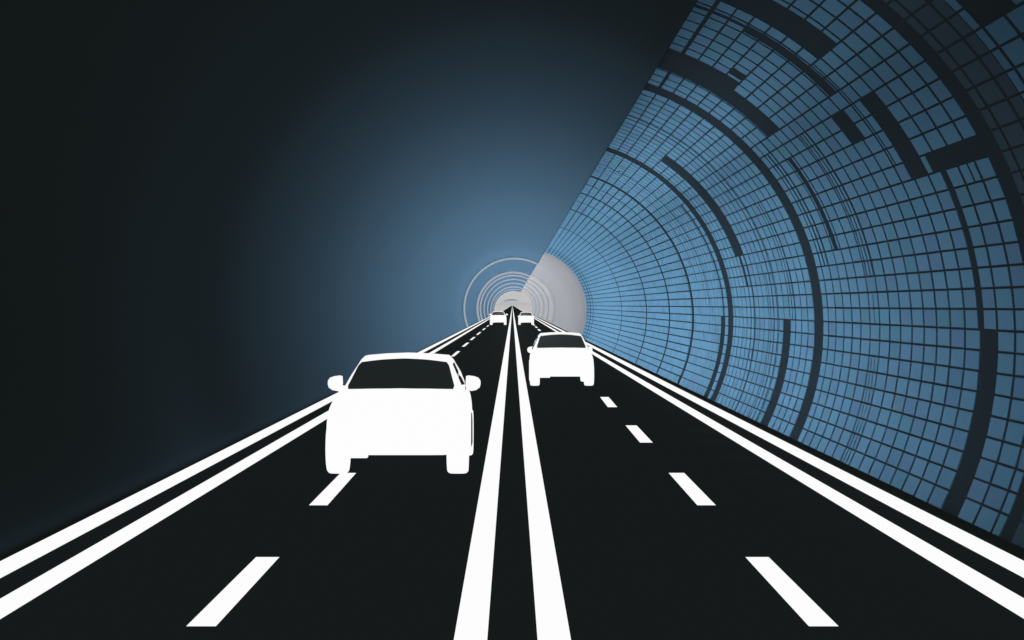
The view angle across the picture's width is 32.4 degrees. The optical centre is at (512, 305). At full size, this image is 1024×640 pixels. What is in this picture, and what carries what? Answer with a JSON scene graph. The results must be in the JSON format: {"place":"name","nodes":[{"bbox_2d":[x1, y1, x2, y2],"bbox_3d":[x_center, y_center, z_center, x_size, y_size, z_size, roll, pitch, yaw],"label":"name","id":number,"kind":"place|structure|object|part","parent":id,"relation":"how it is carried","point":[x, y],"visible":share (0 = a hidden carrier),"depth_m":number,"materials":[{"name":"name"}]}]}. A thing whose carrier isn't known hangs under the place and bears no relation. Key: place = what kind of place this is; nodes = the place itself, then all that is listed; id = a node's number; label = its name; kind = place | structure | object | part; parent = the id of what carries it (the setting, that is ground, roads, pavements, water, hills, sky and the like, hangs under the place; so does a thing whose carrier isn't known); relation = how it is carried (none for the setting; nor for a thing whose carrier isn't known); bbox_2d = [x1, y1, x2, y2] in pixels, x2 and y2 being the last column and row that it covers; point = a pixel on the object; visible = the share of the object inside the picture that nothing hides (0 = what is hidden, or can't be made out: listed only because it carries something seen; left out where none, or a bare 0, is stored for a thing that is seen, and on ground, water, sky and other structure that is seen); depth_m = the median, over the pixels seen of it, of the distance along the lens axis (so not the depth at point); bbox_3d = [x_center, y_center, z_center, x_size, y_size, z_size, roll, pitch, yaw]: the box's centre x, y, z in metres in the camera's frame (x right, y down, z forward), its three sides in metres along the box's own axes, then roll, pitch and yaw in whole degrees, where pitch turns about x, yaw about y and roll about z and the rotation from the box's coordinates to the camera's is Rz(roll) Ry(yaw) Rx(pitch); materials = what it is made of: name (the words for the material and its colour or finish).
{"place":"outdoors","nodes":[
{"label":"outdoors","id":0,"kind":"place"},
{"bbox_2d":[0,315,567,560],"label":"ground","id":1,"kind":"structure","parent":0,"point":[25,547],"depth_m":20.33,"materials":[{"name":"black"}]},
{"bbox_2d":[0,0,696,558],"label":"tunnel wall","id":2,"kind":"structure","parent":1,"relation":"on","point":[224,224],"depth_m":26.59,"materials":[{"name":"black"}]},
{"bbox_2d":[464,258,537,327],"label":"arch rib","id":3,"kind":"object","parent":2,"relation":"attached to","point":[484,268],"visible":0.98,"depth_m":161.19,"materials":[{"name":"grey"}]},
{"bbox_2d":[476,271,529,321],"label":"arch rib","id":4,"kind":"object","parent":2,"relation":"attached to","point":[489,281],"visible":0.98,"depth_m":221.91,"materials":[{"name":"grey"}]},
{"bbox_2d":[480,275,528,319],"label":"arch rib","id":5,"kind":"object","parent":2,"relation":"attached to","point":[491,284],"visible":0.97,"depth_m":242.94,"materials":[{"name":"grey"}]},
{"bbox_2d":[484,279,525,318],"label":"arch rib","id":6,"kind":"object","parent":2,"relation":"attached to","point":[493,287],"visible":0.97,"depth_m":272.66,"materials":[{"name":"grey"}]},
{"bbox_2d":[487,283,523,316],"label":"arch rib","id":7,"kind":"object","parent":2,"relation":"attached to","point":[497,289],"visible":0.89,"depth_m":308.80,"materials":[{"name":"grey"}]},
{"bbox_2d":[490,286,522,313],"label":"arch rib","id":8,"kind":"object","parent":2,"relation":"attached to","point":[499,292],"visible":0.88,"depth_m":351.10,"materials":[{"name":"grey"}]},
{"bbox_2d":[493,289,521,306],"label":"arch rib","id":9,"kind":"object","parent":2,"relation":"attached to","point":[504,291],"visible":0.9,"depth_m":385.41,"materials":[{"name":"grey"}]},
{"bbox_2d":[522,275,553,322],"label":"pale wall","id":10,"kind":"structure","parent":1,"relation":"on","point":[536,291],"depth_m":255.80,"materials":[{"name":"grey"}]},
{"bbox_2d":[531,252,586,334],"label":"grey wall","id":11,"kind":"structure","parent":1,"relation":"on","point":[557,277],"depth_m":139.45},
{"bbox_2d":[539,0,1023,548],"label":"tiled wall","id":12,"kind":"structure","parent":1,"relation":"on","point":[801,220],"depth_m":21.85,"materials":[{"name":"blue tile"}]},
{"bbox_2d":[585,340,1023,560],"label":"kerb","id":13,"kind":"structure","parent":1,"relation":"on","point":[991,539],"depth_m":20.43,"materials":[{"name":"black"}]},
{"bbox_2d":[0,306,1023,639],"bbox_3d":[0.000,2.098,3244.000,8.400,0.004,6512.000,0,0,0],"label":"road","id":14,"kind":"structure","parent":0,"point":[620,500],"depth_m":15.45,"materials":[{"name":"black asphalt"}]},
{"bbox_2d":[325,353,480,473],"bbox_3d":[-1.387,1.373,23.299,1.961,1.453,4.135,0,0,0],"label":"car","id":15,"kind":"object","parent":14,"relation":"on","point":[402,404],"visible":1,"depth_m":21.63,"materials":[{"name":"white paint"}]},
{"bbox_3d":[-0.705,0.948,23.300,0.176,0.367,0.740,0,0,0],"label":"side window","id":16,"kind":"part","parent":15,"relation":"part of","materials":[{"name":"black glass"}]},
{"bbox_2d":[489,311,507,324],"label":"car","id":17,"kind":"object","parent":14,"relation":"on","point":[497,316],"visible":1,"depth_m":187.61,"materials":[{"name":"white paint"}]},
{"bbox_2d":[518,312,533,324],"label":"car","id":18,"kind":"object","parent":14,"relation":"on","point":[525,317],"visible":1,"depth_m":187.73,"materials":[{"name":"white paint"}]},
{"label":"rear window","id":19,"kind":"part","parent":18,"relation":"part of","materials":[{"name":"black glass"}]},
{"bbox_2d":[527,332,593,385],"bbox_3d":[1.290,1.413,47.175,1.773,1.373,3.908,0,0,0],"label":"car","id":20,"kind":"object","parent":14,"relation":"on","point":[560,354],"visible":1,"depth_m":45.63,"materials":[{"name":"white paint"}]},
{"bbox_3d":[1.290,0.953,46.716,1.287,0.347,0.760,0,0,0],"label":"rear window","id":21,"kind":"part","parent":20,"relation":"part of","materials":[{"name":"black glass"}]},
{"bbox_2d":[494,306,531,311],"bbox_3d":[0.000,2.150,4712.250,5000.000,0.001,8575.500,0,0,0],"label":"ground","id":22,"kind":"structure","parent":0,"point":[523,308],"depth_m":1146.87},
{"bbox_2d":[495,299,531,305],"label":"hills","id":23,"kind":"structure","parent":0,"point":[510,303],"depth_m":5600.00,"materials":[{"name":"grey"}]},
{"bbox_2d":[495,291,531,304],"label":"sky","id":24,"kind":"structure","parent":0,"point":[522,297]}
]}

